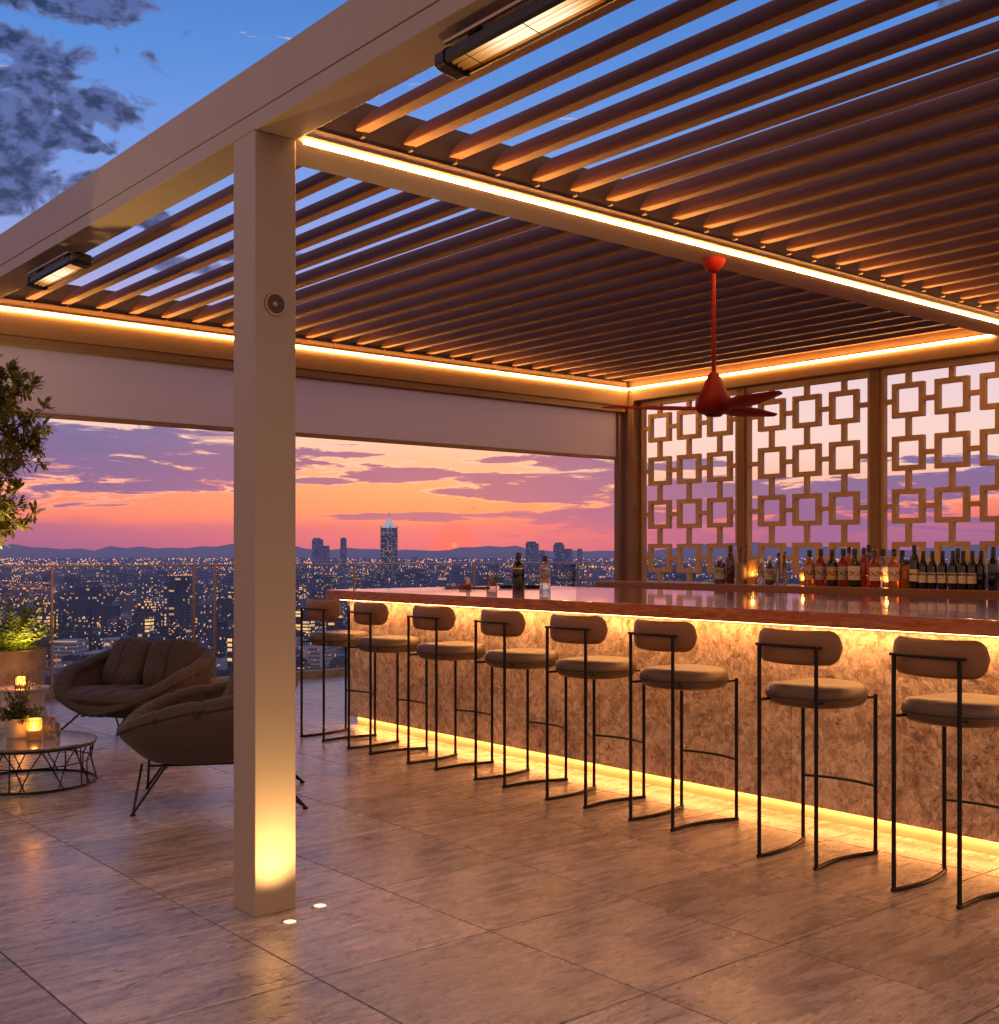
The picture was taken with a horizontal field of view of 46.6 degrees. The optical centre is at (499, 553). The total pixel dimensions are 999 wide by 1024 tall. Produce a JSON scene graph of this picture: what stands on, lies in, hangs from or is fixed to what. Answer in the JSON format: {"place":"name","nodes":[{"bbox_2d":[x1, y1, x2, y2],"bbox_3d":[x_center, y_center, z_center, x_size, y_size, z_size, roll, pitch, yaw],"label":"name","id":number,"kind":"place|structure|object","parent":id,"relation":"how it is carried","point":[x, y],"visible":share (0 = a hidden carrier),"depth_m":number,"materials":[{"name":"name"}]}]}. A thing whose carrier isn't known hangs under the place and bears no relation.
{"place":"outdoors","nodes":[
{"label":"outdoors","id":0,"kind":"place"},
{"bbox_2d":[0,558,997,670],"bbox_3d":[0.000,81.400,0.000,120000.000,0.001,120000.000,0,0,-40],"label":"city ground","id":1,"kind":"structure","parent":0,"point":[221,662],"depth_m":1969.98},
{"bbox_2d":[0,586,14,599],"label":"city block","id":2,"kind":"structure","parent":1,"relation":"on","point":[5,590],"depth_m":2042.11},
{"bbox_2d":[34,597,49,614],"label":"city block","id":3,"kind":"structure","parent":1,"relation":"on","point":[46,609],"depth_m":1353.75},
{"bbox_2d":[33,613,56,643],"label":"city block","id":4,"kind":"structure","parent":1,"relation":"on","point":[44,616],"depth_m":998.42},
{"bbox_2d":[45,666,65,677],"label":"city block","id":5,"kind":"structure","parent":1,"relation":"on","point":[57,669],"depth_m":679.09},
{"bbox_2d":[53,601,67,615],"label":"city block","id":6,"kind":"structure","parent":1,"relation":"on","point":[60,607],"depth_m":1399.35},
{"bbox_2d":[53,639,88,660],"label":"pale house","id":7,"kind":"structure","parent":1,"relation":"on","point":[70,645],"depth_m":869.42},
{"bbox_2d":[70,626,93,642],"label":"city block","id":8,"kind":"structure","parent":1,"relation":"on","point":[81,632],"depth_m":998.54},
{"bbox_2d":[68,586,111,627],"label":"dark block","id":9,"kind":"structure","parent":1,"relation":"on","point":[83,600],"depth_m":1236.83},
{"bbox_2d":[84,650,104,656],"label":"pale house","id":10,"kind":"structure","parent":1,"relation":"on","point":[91,653],"depth_m":849.32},
{"bbox_2d":[94,627,104,637],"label":"city block","id":11,"kind":"structure","parent":1,"relation":"on","point":[97,630],"depth_m":1088.43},
{"bbox_2d":[92,605,119,628],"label":"dark block","id":12,"kind":"structure","parent":1,"relation":"on","point":[104,612],"depth_m":1222.26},
{"bbox_2d":[102,636,124,649],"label":"pale house","id":13,"kind":"structure","parent":1,"relation":"on","point":[110,644],"depth_m":949.22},
{"bbox_2d":[107,616,130,630],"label":"city block","id":14,"kind":"structure","parent":1,"relation":"on","point":[120,620],"depth_m":1221.76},
{"bbox_2d":[119,594,146,616],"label":"grey block","id":15,"kind":"structure","parent":1,"relation":"on","point":[127,604],"depth_m":1489.05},
{"bbox_2d":[120,633,164,641],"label":"city block","id":16,"kind":"structure","parent":1,"relation":"on","point":[151,637],"depth_m":841.79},
{"bbox_2d":[136,617,153,633],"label":"office block","id":17,"kind":"structure","parent":1,"relation":"on","point":[146,625],"depth_m":1045.14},
{"bbox_2d":[137,601,155,611],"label":"city block","id":18,"kind":"structure","parent":1,"relation":"on","point":[147,605],"depth_m":1254.26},
{"bbox_2d":[132,609,162,630],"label":"city block","id":19,"kind":"structure","parent":1,"relation":"on","point":[141,613],"depth_m":1194.15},
{"bbox_2d":[145,612,161,630],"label":"office block","id":20,"kind":"structure","parent":1,"relation":"on","point":[157,616],"depth_m":1075.55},
{"bbox_2d":[165,576,195,625],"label":"dark block","id":21,"kind":"structure","parent":1,"relation":"on","point":[178,590],"depth_m":1192.07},
{"bbox_2d":[177,603,217,634],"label":"dark block","id":22,"kind":"structure","parent":1,"relation":"on","point":[203,614],"depth_m":1165.93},
{"bbox_2d":[196,590,202,602],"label":"city block","id":23,"kind":"structure","parent":1,"relation":"on","point":[199,593],"depth_m":1856.20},
{"bbox_2d":[209,627,232,649],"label":"city block","id":24,"kind":"structure","parent":1,"relation":"on","point":[223,633],"depth_m":980.94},
{"bbox_2d":[221,602,233,619],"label":"city block","id":25,"kind":"structure","parent":1,"relation":"on","point":[227,608],"depth_m":1419.66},
{"bbox_2d":[227,638,233,667],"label":"city block","id":26,"kind":"structure","parent":1,"relation":"on","point":[230,651],"depth_m":738.09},
{"bbox_2d":[297,584,305,598],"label":"city block","id":27,"kind":"structure","parent":1,"relation":"on","point":[301,588],"depth_m":2094.01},
{"bbox_2d":[296,636,312,649],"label":"city block","id":28,"kind":"structure","parent":1,"relation":"on","point":[305,644],"depth_m":992.95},
{"bbox_2d":[296,609,315,635],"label":"city block","id":29,"kind":"structure","parent":1,"relation":"on","point":[308,624],"depth_m":1086.83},
{"bbox_2d":[312,538,322,569],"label":"skyscraper","id":30,"kind":"structure","parent":1,"relation":"on","point":[317,550],"depth_m":5183.58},
{"bbox_2d":[303,645,336,667],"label":"pale house","id":31,"kind":"structure","parent":1,"relation":"on","point":[315,653],"depth_m":829.06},
{"bbox_2d":[323,546,328,567],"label":"skyscraper","id":32,"kind":"structure","parent":1,"relation":"on","point":[325,554],"depth_m":5385.44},
{"bbox_2d":[325,615,341,630],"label":"city block","id":33,"kind":"structure","parent":1,"relation":"on","point":[333,625],"depth_m":1010.95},
{"bbox_2d":[340,538,346,562],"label":"skyscraper","id":34,"kind":"structure","parent":1,"relation":"on","point":[343,550],"depth_m":4993.83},
{"bbox_2d":[380,517,397,580],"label":"pointed tower","id":35,"kind":"structure","parent":1,"relation":"on","point":[388,541],"depth_m":3188.51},
{"bbox_2d":[0,565,803,689],"bbox_3d":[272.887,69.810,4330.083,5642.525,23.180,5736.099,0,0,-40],"label":"city trees","id":36,"kind":"object","parent":1,"relation":"on","point":[165,631],"visible":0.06,"depth_m":1084.80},
{"bbox_2d":[397,570,428,584],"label":"broad block","id":37,"kind":"structure","parent":1,"relation":"on","point":[421,576],"depth_m":2486.67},
{"bbox_2d":[0,558,998,666],"bbox_3d":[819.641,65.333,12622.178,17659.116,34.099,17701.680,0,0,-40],"label":"city lights","id":38,"kind":"object","parent":1,"relation":"on","point":[592,566],"visible":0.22,"depth_m":4611.56},
{"bbox_2d":[0,557,998,598],"bbox_3d":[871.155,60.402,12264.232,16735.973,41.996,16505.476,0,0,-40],"label":"city","id":39,"kind":"object","parent":1,"relation":"on","point":[132,576],"visible":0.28,"depth_m":3046.51},
{"bbox_2d":[526,541,538,571],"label":"skyscraper","id":40,"kind":"structure","parent":1,"relation":"on","point":[532,551],"depth_m":4581.80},
{"bbox_2d":[553,542,563,570],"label":"skyscraper","id":41,"kind":"structure","parent":1,"relation":"on","point":[558,547],"depth_m":4685.94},
{"bbox_2d":[561,549,571,572],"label":"skyscraper","id":42,"kind":"structure","parent":1,"relation":"on","point":[566,555],"depth_m":4485.92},
{"bbox_2d":[577,549,581,567],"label":"skyscraper","id":43,"kind":"structure","parent":1,"relation":"on","point":[579,555],"depth_m":5992.28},
{"bbox_2d":[0,675,998,1023],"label":"terrace floor","id":44,"kind":"structure","parent":0,"point":[508,883],"depth_m":4.61,"materials":[{"name":"tile"}]},
{"bbox_2d":[0,684,49,726],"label":"drum table","id":45,"kind":"object","parent":44,"relation":"on","point":[38,694],"visible":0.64,"depth_m":9.44,"materials":[{"name":"ceramic"}]},
{"bbox_2d":[0,353,56,561],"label":"potted tree","id":46,"kind":"object","parent":44,"relation":"on","point":[12,438],"visible":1,"depth_m":6.48,"materials":[{"name":"green plant"}]},
{"bbox_2d":[0,593,73,704],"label":"potted fern","id":47,"kind":"object","parent":44,"relation":"on","point":[19,653],"visible":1,"depth_m":9.97,"materials":[{"name":"green plant"}]},
{"bbox_2d":[0,730,97,795],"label":"coffee table","id":48,"kind":"object","parent":44,"relation":"on","point":[68,740],"visible":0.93,"depth_m":6.96,"materials":[{"name":"metal"}]},
{"bbox_2d":[0,671,47,738],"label":"potted plant","id":49,"kind":"object","parent":48,"relation":"on","point":[18,714],"visible":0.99,"depth_m":7.17,"materials":[{"name":"green plant"}]},
{"bbox_2d":[27,718,41,740],"bbox_3d":[-2.843,1.073,7.094,0.088,0.128,0.088,0,0,-40],"label":"candle","id":50,"kind":"object","parent":48,"relation":"on","point":[34,734],"visible":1,"depth_m":7.07,"materials":[{"name":"yellow glass"}]},
{"bbox_2d":[43,717,59,736],"bbox_3d":[-2.797,1.078,7.251,0.102,0.118,0.102,0,0,-18],"label":"terrarium glass","id":51,"kind":"object","parent":48,"relation":"on","point":[46,730],"visible":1,"depth_m":7.24,"materials":[{"name":"clear glass"}]},
{"bbox_2d":[53,637,214,729],"bbox_3d":[-2.750,1.026,8.771,1.198,0.748,0.909,0,0,25],"label":"lounge sofa","id":52,"kind":"object","parent":44,"relation":"on","point":[124,678],"visible":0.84,"depth_m":8.73,"materials":[{"name":"brown fabric"}]},
{"bbox_2d":[116,671,307,816],"bbox_3d":[-1.634,1.004,6.629,1.046,0.793,0.922,0,0,-11],"label":"lounge chair","id":53,"kind":"object","parent":44,"relation":"on","point":[191,726],"visible":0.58,"depth_m":6.22,"materials":[{"name":"brown fabric"}]},
{"bbox_2d":[281,919,298,924],"bbox_3d":[-0.795,1.398,4.404,0.070,0.004,0.070,0,0,-40],"label":"floor light","id":54,"kind":"object","parent":44,"relation":"on","point":[289,921],"visible":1,"depth_m":4.40,"materials":[{"name":"metal"}]},
{"bbox_2d":[0,562,611,698],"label":"glass railing","id":55,"kind":"object","parent":44,"relation":"on","point":[571,575],"visible":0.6,"depth_m":12.35,"materials":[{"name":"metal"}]},
{"bbox_2d":[311,903,328,908],"bbox_3d":[-0.712,1.398,4.605,0.070,0.004,0.070,0,0,-40],"label":"floor light","id":56,"kind":"object","parent":44,"relation":"on","point":[319,905],"visible":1,"depth_m":4.60,"materials":[{"name":"metal"}]},
{"bbox_2d":[300,598,376,741],"bbox_3d":[-1.231,0.872,8.904,0.504,1.056,0.441,0,0,-43],"label":"bar stool","id":57,"kind":"object","parent":44,"relation":"on","point":[326,610],"visible":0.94,"depth_m":8.76,"materials":[{"name":"beige metal"}]},
{"bbox_2d":[347,601,428,754],"bbox_3d":[-0.797,0.872,8.341,0.504,1.056,0.441,0,0,-38],"label":"bar stool","id":58,"kind":"object","parent":44,"relation":"on","point":[370,614],"visible":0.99,"depth_m":8.20,"materials":[{"name":"beige metal"}]},
{"bbox_2d":[406,605,493,770],"bbox_3d":[-0.326,0.872,7.757,0.504,1.056,0.441,0,0,-42],"label":"bar stool","id":59,"kind":"object","parent":44,"relation":"on","point":[436,619],"visible":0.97,"depth_m":7.61,"materials":[{"name":"beige metal"}]},
{"bbox_2d":[0,0,998,916],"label":"pergola","id":60,"kind":"object","parent":44,"relation":"on","point":[866,238],"visible":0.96,"depth_m":5.49,"materials":[{"name":"beige paint"}]},
{"bbox_2d":[26,251,93,290],"bbox_3d":[-2.432,-1.564,6.405,0.128,0.100,0.780,0,0,-40],"label":"patio heater","id":61,"kind":"object","parent":60,"relation":"attached to","point":[68,265],"visible":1,"depth_m":6.33,"materials":[{"name":"black metal"}]},
{"bbox_2d":[265,292,285,315],"bbox_3d":[-0.870,-0.970,4.513,0.093,0.093,0.006,0,0,-40],"label":"column speaker","id":62,"kind":"object","parent":60,"relation":"attached to","point":[275,303],"depth_m":4.51,"materials":[{"name":"metal"}]},
{"bbox_2d":[0,334,625,580],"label":"roller shade","id":63,"kind":"object","parent":60,"relation":"attached to","point":[94,383],"visible":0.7,"depth_m":9.47,"materials":[{"name":"beige fabric"}]},
{"bbox_2d":[434,0,615,79],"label":"patio heater","id":64,"kind":"object","parent":60,"relation":"attached to","point":[479,47],"visible":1,"depth_m":3.45,"materials":[{"name":"black metal"}]},
{"bbox_2d":[641,389,736,582],"bbox_3d":[1.829,-0.135,11.192,0.052,2.770,1.213,0,0,-40],"label":"lattice screen","id":65,"kind":"object","parent":60,"relation":"attached to","point":[700,422],"visible":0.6,"depth_m":11.25,"materials":[{"name":"paint"}]},
{"bbox_2d":[602,256,782,416],"bbox_3d":[1.248,-1.195,6.277,1.138,0.874,0.882,0,0,-20],"label":"ceiling fan","id":66,"kind":"object","parent":60,"relation":"hanging from","point":[714,399],"visible":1,"depth_m":6.40,"materials":[{"name":"red metal"}]},
{"bbox_2d":[746,371,869,583],"bbox_3d":[2.692,-0.135,10.163,0.052,2.770,1.286,0,0,-40],"label":"lattice screen","id":67,"kind":"object","parent":60,"relation":"attached to","point":[843,379],"visible":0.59,"depth_m":10.15,"materials":[{"name":"paint"}]},
{"bbox_2d":[881,353,998,577],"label":"lattice screen","id":68,"kind":"object","parent":60,"relation":"attached to","point":[968,448],"visible":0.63,"depth_m":9.20,"materials":[{"name":"paint"}]},
{"bbox_2d":[473,609,567,787],"bbox_3d":[0.135,0.872,7.191,0.504,1.056,0.441,0,0,-37],"label":"bar stool","id":69,"kind":"object","parent":44,"relation":"on","point":[504,624],"visible":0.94,"depth_m":7.06,"materials":[{"name":"beige metal"}]},
{"bbox_2d":[544,614,645,808],"bbox_3d":[0.547,0.872,6.637,0.504,1.056,0.441,0,0,-43],"label":"bar stool","id":70,"kind":"object","parent":44,"relation":"on","point":[585,630],"visible":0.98,"depth_m":6.50,"materials":[{"name":"beige metal"}]},
{"bbox_2d":[326,586,998,855],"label":"bar counter","id":71,"kind":"object","parent":44,"relation":"on","point":[867,630],"visible":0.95,"depth_m":6.59,"materials":[{"name":"stone"}]},
{"bbox_2d":[445,577,489,587],"bbox_3d":[-0.271,0.244,9.862,0.380,0.101,0.140,0,0,0],"label":"garnish board","id":72,"kind":"object","parent":71,"relation":"on","point":[467,585],"visible":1,"depth_m":9.81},
{"bbox_2d":[486,574,496,588],"bbox_3d":[-0.064,0.234,9.638,0.094,0.120,0.094,0,0,-40],"label":"tumbler","id":73,"kind":"object","parent":71,"relation":"on","point":[491,582],"visible":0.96,"depth_m":9.62,"materials":[{"name":"clear glass"}]},
{"bbox_2d":[512,553,524,589],"bbox_3d":[0.154,0.143,9.424,0.100,0.302,0.100,0,0,-40],"label":"bottle","id":74,"kind":"object","parent":71,"relation":"on","point":[518,575],"visible":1,"depth_m":9.39,"materials":[{"name":"black glass"}]},
{"bbox_2d":[499,585,538,587],"bbox_3d":[0.212,0.285,10.025,0.450,0.018,0.248,0,0,0],"label":"serving tray","id":75,"kind":"object","parent":71,"relation":"on","point":[526,586],"visible":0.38,"depth_m":9.94,"materials":[{"name":"black metal"}]},
{"bbox_2d":[539,556,550,589],"bbox_3d":[0.370,0.156,9.424,0.092,0.276,0.092,0,0,-40],"label":"bottle","id":76,"kind":"object","parent":71,"relation":"on","point":[544,576],"visible":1,"depth_m":9.39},
{"bbox_2d":[628,619,738,831],"bbox_3d":[0.967,0.872,6.114,0.504,1.056,0.441,0,0,-39],"label":"bar stool","id":77,"kind":"object","parent":44,"relation":"on","point":[672,637],"visible":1,"depth_m":5.97,"materials":[{"name":"beige metal"}]},
{"bbox_2d":[595,580,998,599],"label":"back bar","id":78,"kind":"object","parent":44,"relation":"on","point":[986,594],"visible":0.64,"depth_m":9.39,"materials":[{"name":"brown wood"}]},
{"bbox_2d":[714,556,725,583],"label":"bottle","id":79,"kind":"object","parent":78,"relation":"on","point":[719,571],"visible":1,"depth_m":10.23,"materials":[{"name":"glass"}]},
{"bbox_2d":[726,545,734,583],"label":"bottle","id":80,"kind":"object","parent":78,"relation":"on","point":[730,568],"visible":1,"depth_m":10.20,"materials":[{"name":"brown glass"}]},
{"bbox_2d":[735,545,747,583],"bbox_3d":[2.100,0.096,10.060,0.094,0.337,0.103,0,0,-14],"label":"utensil cup","id":81,"kind":"object","parent":78,"relation":"on","point":[741,573],"visible":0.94,"depth_m":10.03,"materials":[{"name":"metal"}]},
{"bbox_2d":[748,560,757,583],"bbox_3d":[2.178,0.160,9.990,0.084,0.210,0.084,0,0,-40],"label":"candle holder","id":82,"kind":"object","parent":78,"relation":"on","point":[752,579],"visible":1,"depth_m":9.96,"materials":[{"name":"clear glass"}]},
{"bbox_2d":[757,559,764,583],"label":"bottle","id":83,"kind":"object","parent":78,"relation":"on","point":[761,575],"visible":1,"depth_m":9.93,"materials":[{"name":"glass"}]},
{"bbox_2d":[765,556,774,584],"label":"bottle","id":84,"kind":"object","parent":78,"relation":"on","point":[769,575],"visible":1,"depth_m":9.85,"materials":[{"name":"glass"}]},
{"bbox_2d":[775,552,789,584],"bbox_3d":[2.373,0.123,9.765,0.104,0.283,0.121,0,0,-4],"label":"glass jug","id":85,"kind":"object","parent":78,"relation":"on","point":[778,567],"visible":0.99,"depth_m":9.76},
{"bbox_2d":[804,550,814,585],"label":"bottle","id":86,"kind":"object","parent":78,"relation":"on","point":[809,571],"visible":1,"depth_m":9.53,"materials":[{"name":"orange glass"}]},
{"bbox_2d":[815,549,825,585],"bbox_3d":[2.626,0.113,9.487,0.092,0.302,0.092,0,0,-40],"label":"bottle","id":87,"kind":"object","parent":78,"relation":"on","point":[820,571],"visible":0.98,"depth_m":9.45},
{"bbox_2d":[826,550,836,585],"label":"bottle","id":88,"kind":"object","parent":78,"relation":"on","point":[831,572],"visible":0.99,"depth_m":9.36,"materials":[{"name":"green glass"}]},
{"bbox_2d":[837,548,848,586],"bbox_3d":[2.762,0.112,9.325,0.093,0.305,0.093,0,0,-40],"label":"bottle","id":89,"kind":"object","parent":78,"relation":"on","point":[842,570],"visible":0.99,"depth_m":9.29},
{"bbox_2d":[848,549,859,586],"bbox_3d":[2.821,0.113,9.223,0.104,0.302,0.104,0,0,-40],"label":"bottle","id":90,"kind":"object","parent":78,"relation":"on","point":[854,573],"visible":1,"depth_m":9.19,"materials":[{"name":"green glass"}]},
{"bbox_2d":[859,548,867,586],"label":"bottle","id":91,"kind":"object","parent":78,"relation":"on","point":[863,562],"visible":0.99,"depth_m":9.17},
{"bbox_2d":[866,545,872,586],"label":"bottle","id":92,"kind":"object","parent":78,"relation":"on","point":[869,555],"visible":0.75,"depth_m":9.31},
{"bbox_2d":[869,549,880,587],"bbox_3d":[2.933,0.115,9.074,0.091,0.299,0.091,0,0,-40],"label":"bottle","id":93,"kind":"object","parent":78,"relation":"on","point":[874,572],"visible":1,"depth_m":9.04,"materials":[{"name":"brown glass"}]},
{"bbox_2d":[879,549,887,586],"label":"bottle","id":94,"kind":"object","parent":78,"relation":"on","point":[884,564],"visible":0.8,"depth_m":9.16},
{"bbox_2d":[888,549,899,587],"bbox_3d":[3.045,0.115,8.957,0.091,0.299,0.091,0,0,-40],"label":"bottle","id":95,"kind":"object","parent":78,"relation":"on","point":[894,572],"visible":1,"depth_m":8.92,"materials":[{"name":"brown glass"}]},
{"bbox_2d":[899,550,904,587],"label":"bottle","id":96,"kind":"object","parent":78,"relation":"on","point":[902,556],"visible":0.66,"depth_m":9.01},
{"bbox_2d":[900,560,908,587],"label":"bottle","id":97,"kind":"object","parent":78,"relation":"on","point":[904,576],"visible":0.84,"depth_m":8.89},
{"bbox_2d":[909,545,918,588],"bbox_3d":[3.146,0.100,8.805,0.072,0.329,0.072,0,0,-40],"label":"bottle","id":98,"kind":"object","parent":78,"relation":"on","point":[913,569],"visible":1,"depth_m":8.78,"materials":[{"name":"black glass"}]},
{"bbox_2d":[918,551,927,588],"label":"bottle","id":99,"kind":"object","parent":78,"relation":"on","point":[923,574],"visible":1,"depth_m":8.73,"materials":[{"name":"black glass"}]},
{"bbox_2d":[928,551,936,588],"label":"bottle","id":100,"kind":"object","parent":78,"relation":"on","point":[932,573],"visible":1,"depth_m":8.68,"materials":[{"name":"black glass"}]},
{"bbox_2d":[938,551,947,588],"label":"bottle","id":101,"kind":"object","parent":78,"relation":"on","point":[942,574],"visible":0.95,"depth_m":8.62,"materials":[{"name":"black glass"}]},
{"bbox_2d":[948,551,957,588],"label":"bottle","id":102,"kind":"object","parent":78,"relation":"on","point":[952,574],"visible":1,"depth_m":8.55,"materials":[{"name":"black glass"}]},
{"bbox_2d":[958,551,967,589],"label":"bottle","id":103,"kind":"object","parent":78,"relation":"on","point":[962,574],"visible":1,"depth_m":8.49,"materials":[{"name":"black glass"}]},
{"bbox_2d":[967,551,976,589],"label":"bottle","id":104,"kind":"object","parent":78,"relation":"on","point":[971,575],"visible":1,"depth_m":8.44,"materials":[{"name":"black glass"}]},
{"bbox_2d":[976,551,985,589],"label":"bottle","id":105,"kind":"object","parent":78,"relation":"on","point":[981,574],"visible":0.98,"depth_m":8.40,"materials":[{"name":"black glass"}]},
{"bbox_2d":[988,547,998,590],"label":"bottle","id":106,"kind":"object","parent":78,"relation":"on","point":[993,573],"visible":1,"depth_m":8.29,"materials":[{"name":"black glass"}]},
{"bbox_2d":[647,562,947,565],"bbox_3d":[6.666,0.756,10.195,0.120,1.288,15.650,0,0,-40],"label":"glass railing","id":107,"kind":"object","parent":44,"relation":"on","point":[723,562],"depth_m":14.96,"materials":[{"name":"glass"}]},
{"bbox_2d":[755,627,878,870],"bbox_3d":[1.472,0.872,5.402,0.504,1.056,0.441,0,0,-43],"label":"bar stool","id":108,"kind":"object","parent":44,"relation":"on","point":[815,649],"visible":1,"depth_m":5.28,"materials":[{"name":"beige metal"}]},
{"bbox_2d":[889,636,998,909],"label":"bar stool","id":109,"kind":"object","parent":44,"relation":"on","point":[959,661],"visible":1,"depth_m":4.69,"materials":[{"name":"beige leather"}]},
{"bbox_2d":[0,542,998,557],"bbox_3d":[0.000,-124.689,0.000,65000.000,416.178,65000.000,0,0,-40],"label":"hills","id":110,"kind":"structure","parent":0,"point":[20,551],"depth_m":23849.76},
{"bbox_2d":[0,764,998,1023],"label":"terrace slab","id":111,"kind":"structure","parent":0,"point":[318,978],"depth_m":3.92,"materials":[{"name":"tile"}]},
{"bbox_2d":[0,0,998,550],"label":"sky","id":112,"kind":"structure","parent":0,"point":[82,82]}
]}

